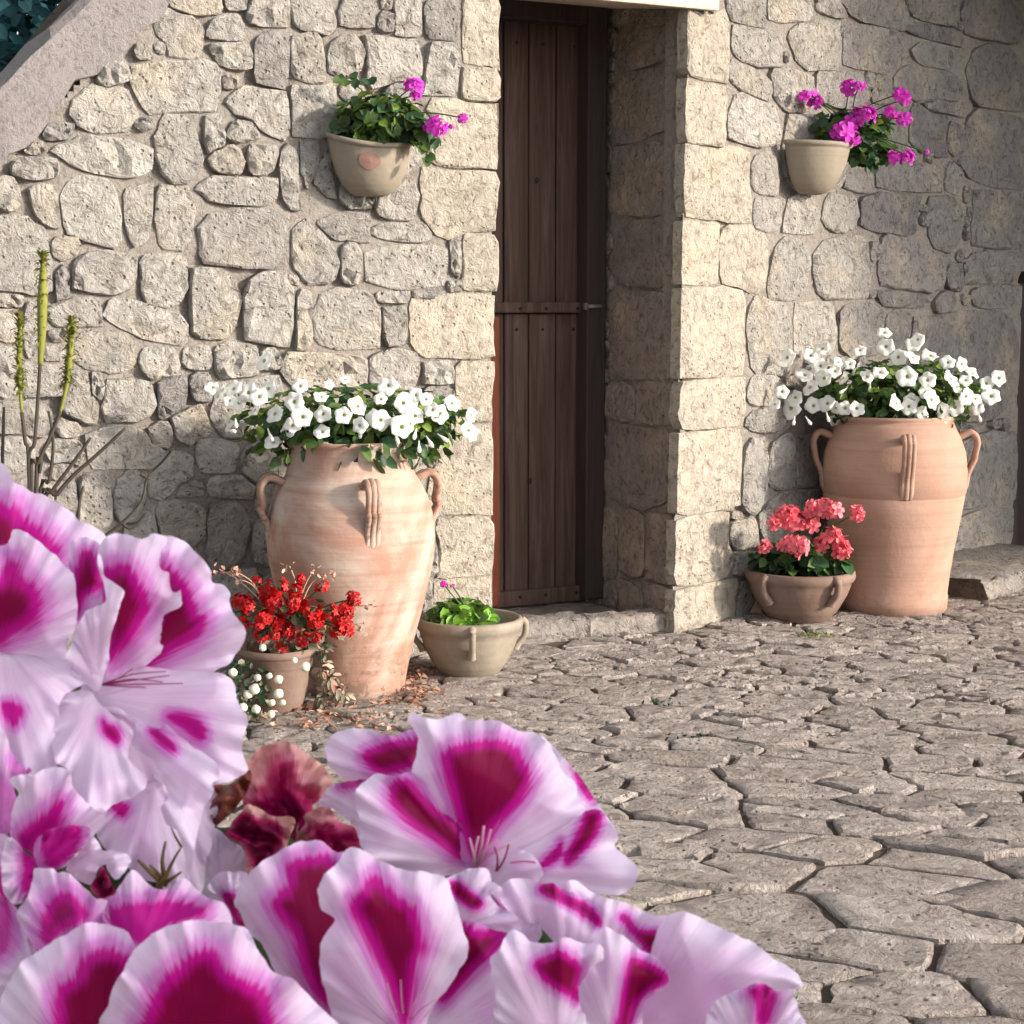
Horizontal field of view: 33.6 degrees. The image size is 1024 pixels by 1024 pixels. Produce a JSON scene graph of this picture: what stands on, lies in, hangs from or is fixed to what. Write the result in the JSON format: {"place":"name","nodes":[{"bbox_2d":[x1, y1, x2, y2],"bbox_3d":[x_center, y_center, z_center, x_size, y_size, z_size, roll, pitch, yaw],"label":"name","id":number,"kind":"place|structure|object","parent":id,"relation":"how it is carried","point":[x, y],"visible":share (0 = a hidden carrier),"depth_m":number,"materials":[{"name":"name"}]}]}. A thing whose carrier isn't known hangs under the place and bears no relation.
{"place":"outdoors","nodes":[
{"label":"outdoors","id":0,"kind":"place"},
{"bbox_2d":[70,591,1023,1023],"bbox_3d":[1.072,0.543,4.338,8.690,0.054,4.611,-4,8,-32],"label":"pavement","id":1,"kind":"structure","parent":0,"point":[894,913],"depth_m":3.83,"materials":[{"name":"stone"}]},
{"bbox_2d":[0,0,61,71],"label":"tree","id":2,"kind":"object","parent":1,"relation":"on","point":[25,19],"visible":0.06,"depth_m":7.48,"materials":[{"name":"teal plant"}]},
{"bbox_2d":[1,249,150,536],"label":"spiked plant","id":3,"kind":"object","parent":1,"relation":"on","point":[33,486],"visible":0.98,"depth_m":3.75,"materials":[{"name":"green plant"}]},
{"bbox_2d":[223,644,309,722],"bbox_3d":[-0.631,0.448,4.298,0.250,0.249,0.124,0,7,0],"label":"white button plant","id":4,"kind":"object","parent":1,"relation":"on","point":[248,692],"visible":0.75,"depth_m":4.26,"materials":[{"name":"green plant"}]},
{"bbox_2d":[236,638,317,712],"bbox_3d":[-0.613,0.433,4.430,0.212,0.172,0.216,0,7,0],"label":"flower pot","id":5,"kind":"object","parent":1,"relation":"on","point":[293,685],"visible":0.62,"depth_m":4.36,"materials":[{"name":"brown ceramic"}]},
{"bbox_2d":[213,562,375,659],"bbox_3d":[-0.558,0.258,4.375,0.419,0.271,0.248,0,7,0],"label":"red flower plant","id":6,"kind":"object","parent":5,"relation":"in","point":[288,625],"visible":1,"depth_m":4.31,"materials":[{"name":"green plant"}]},
{"bbox_2d":[303,641,355,710],"bbox_3d":[-0.476,0.430,4.418,0.142,0.193,0.061,0,7,0],"label":"succulent plant","id":7,"kind":"object","parent":1,"relation":"on","point":[321,700],"visible":0.98,"depth_m":4.41,"materials":[{"name":"beige plant"}]},
{"bbox_2d":[256,441,441,700],"bbox_3d":[-0.439,0.146,4.640,0.460,0.692,0.467,2,7,16],"label":"terracotta jar","id":8,"kind":"object","parent":1,"relation":"on","point":[363,526],"visible":0.94,"depth_m":4.46,"materials":[{"name":"orange ceramic"}]},
{"bbox_2d":[204,351,479,473],"bbox_3d":[-0.454,-0.267,4.579,0.733,0.338,0.388,0,7,0],"label":"petunia plant","id":9,"kind":"object","parent":8,"relation":"in","point":[358,418],"visible":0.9,"depth_m":4.48,"materials":[{"name":"white plant"}]},
{"bbox_2d":[239,661,496,731],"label":"fallen leaves","id":10,"kind":"object","parent":1,"relation":"on","point":[308,724],"visible":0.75,"depth_m":4.43,"materials":[{"name":"brown plant"}]},
{"bbox_2d":[414,608,528,676],"bbox_3d":[-0.122,0.382,4.876,0.312,0.168,0.305,6,9,41],"label":"clay bowl","id":11,"kind":"object","parent":1,"relation":"on","point":[469,651],"visible":0.86,"depth_m":4.77,"materials":[{"name":"beige ceramic"}]},
{"bbox_2d":[426,580,499,625],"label":"seedling plant","id":12,"kind":"object","parent":11,"relation":"in","point":[452,611],"visible":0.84,"depth_m":4.80,"materials":[{"name":"green plant"}]},
{"bbox_2d":[0,0,1023,688],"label":"stone house","id":13,"kind":"structure","parent":1,"relation":"on","point":[598,266],"depth_m":5.49,"materials":[{"name":"beige stone"}]},
{"bbox_2d":[324,131,411,209],"bbox_3d":[-0.388,-0.975,4.830,0.271,0.217,0.163,-3,8,-26],"label":"wall pot","id":14,"kind":"object","parent":13,"relation":"attached to","point":[363,169],"depth_m":4.79,"materials":[{"name":"beige ceramic"}]},
{"bbox_2d":[329,72,467,166],"bbox_3d":[-0.321,-1.102,4.751,0.249,0.269,0.336,-7,10,-44],"label":"geranium plant","id":15,"kind":"object","parent":14,"relation":"in","point":[384,119],"visible":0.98,"depth_m":4.75,"materials":[{"name":"green plant"}]},
{"bbox_2d":[492,21,602,607],"bbox_3d":[-0.015,-0.676,5.765,0.653,2.026,0.155,-3,8,-26],"label":"door","id":16,"kind":"structure","parent":13,"relation":"in","point":[536,231],"depth_m":5.83,"materials":[{"name":"brown wood"}]},
{"bbox_2d":[783,139,852,194],"bbox_3d":[1.071,-1.173,5.771,0.150,0.176,0.301,6,9,43],"label":"wall pot","id":17,"kind":"object","parent":13,"relation":"attached to","point":[816,167],"depth_m":5.71,"materials":[{"name":"beige ceramic"}]},
{"bbox_2d":[797,78,929,174],"bbox_3d":[1.188,-1.317,5.830,0.455,0.315,0.302,0,7,0],"label":"geranium plant","id":18,"kind":"object","parent":17,"relation":"in","point":[858,130],"visible":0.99,"depth_m":5.76,"materials":[{"name":"purple plant"}]},
{"bbox_2d":[1016,323,1023,545],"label":"dark door","id":19,"kind":"structure","parent":13,"relation":"in","point":[1020,493],"depth_m":7.42,"materials":[{"name":"brown wood"}]},
{"bbox_2d":[642,698,680,705],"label":"weed tuft","id":20,"kind":"object","parent":1,"relation":"on","point":[654,700],"visible":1,"depth_m":4.49,"materials":[{"name":"green plant"}]},
{"bbox_2d":[665,733,738,740],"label":"weed tuft","id":21,"kind":"object","parent":1,"relation":"on","point":[697,735],"visible":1,"depth_m":4.14,"materials":[{"name":"green plant"}]},
{"bbox_2d":[750,600,761,612],"bbox_3d":[0.827,0.307,5.853,0.070,0.085,0.085,0,7,0],"label":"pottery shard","id":22,"kind":"object","parent":1,"relation":"on","point":[756,608],"visible":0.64,"depth_m":5.83,"materials":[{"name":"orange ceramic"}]},
{"bbox_2d":[744,567,855,623],"bbox_3d":[0.972,0.276,5.738,0.371,0.174,0.370,0,7,0],"label":"clay bowl","id":23,"kind":"object","parent":1,"relation":"on","point":[801,600],"visible":0.84,"depth_m":5.60,"materials":[{"name":"brown ceramic"}]},
{"bbox_2d":[747,498,865,576],"bbox_3d":[0.976,0.099,5.702,0.375,0.324,0.356,0,7,0],"label":"bedding plant","id":24,"kind":"object","parent":23,"relation":"in","point":[797,555],"visible":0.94,"depth_m":5.58,"materials":[{"name":"pink plant"}]},
{"bbox_2d":[795,630,840,637],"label":"weed tuft","id":25,"kind":"object","parent":1,"relation":"on","point":[814,634],"visible":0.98,"depth_m":5.44,"materials":[{"name":"green plant"}]},
{"bbox_2d":[810,414,980,616],"bbox_3d":[1.333,-0.001,5.934,0.499,0.678,0.492,-5,8,-34],"label":"terracotta jar","id":26,"kind":"object","parent":1,"relation":"on","point":[903,483],"visible":0.94,"depth_m":5.75,"materials":[{"name":"orange ceramic"}]},
{"bbox_2d":[769,327,1005,426],"bbox_3d":[1.287,-0.446,5.867,0.826,0.386,0.394,0,7,0],"label":"petunia plant","id":27,"kind":"object","parent":26,"relation":"in","point":[893,397],"visible":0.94,"depth_m":5.79,"materials":[{"name":"white plant"}]},
{"bbox_2d":[947,543,1023,601],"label":"doorstep","id":28,"kind":"object","parent":1,"relation":"on","point":[988,572],"visible":0.68,"depth_m":6.32,"materials":[{"name":"stone"}]},
{"bbox_3d":[-0.060,0.713,0.569,0.371,0.535,0.377,0,7,0],"label":"planter","id":29,"kind":"object","parent":1,"relation":"on","visible":0},
{"bbox_2d":[0,463,805,1023],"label":"pelargonium plant","id":30,"kind":"object","parent":29,"relation":"in","point":[462,871],"visible":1,"depth_m":0.43,"materials":[{"name":"pink plant"}]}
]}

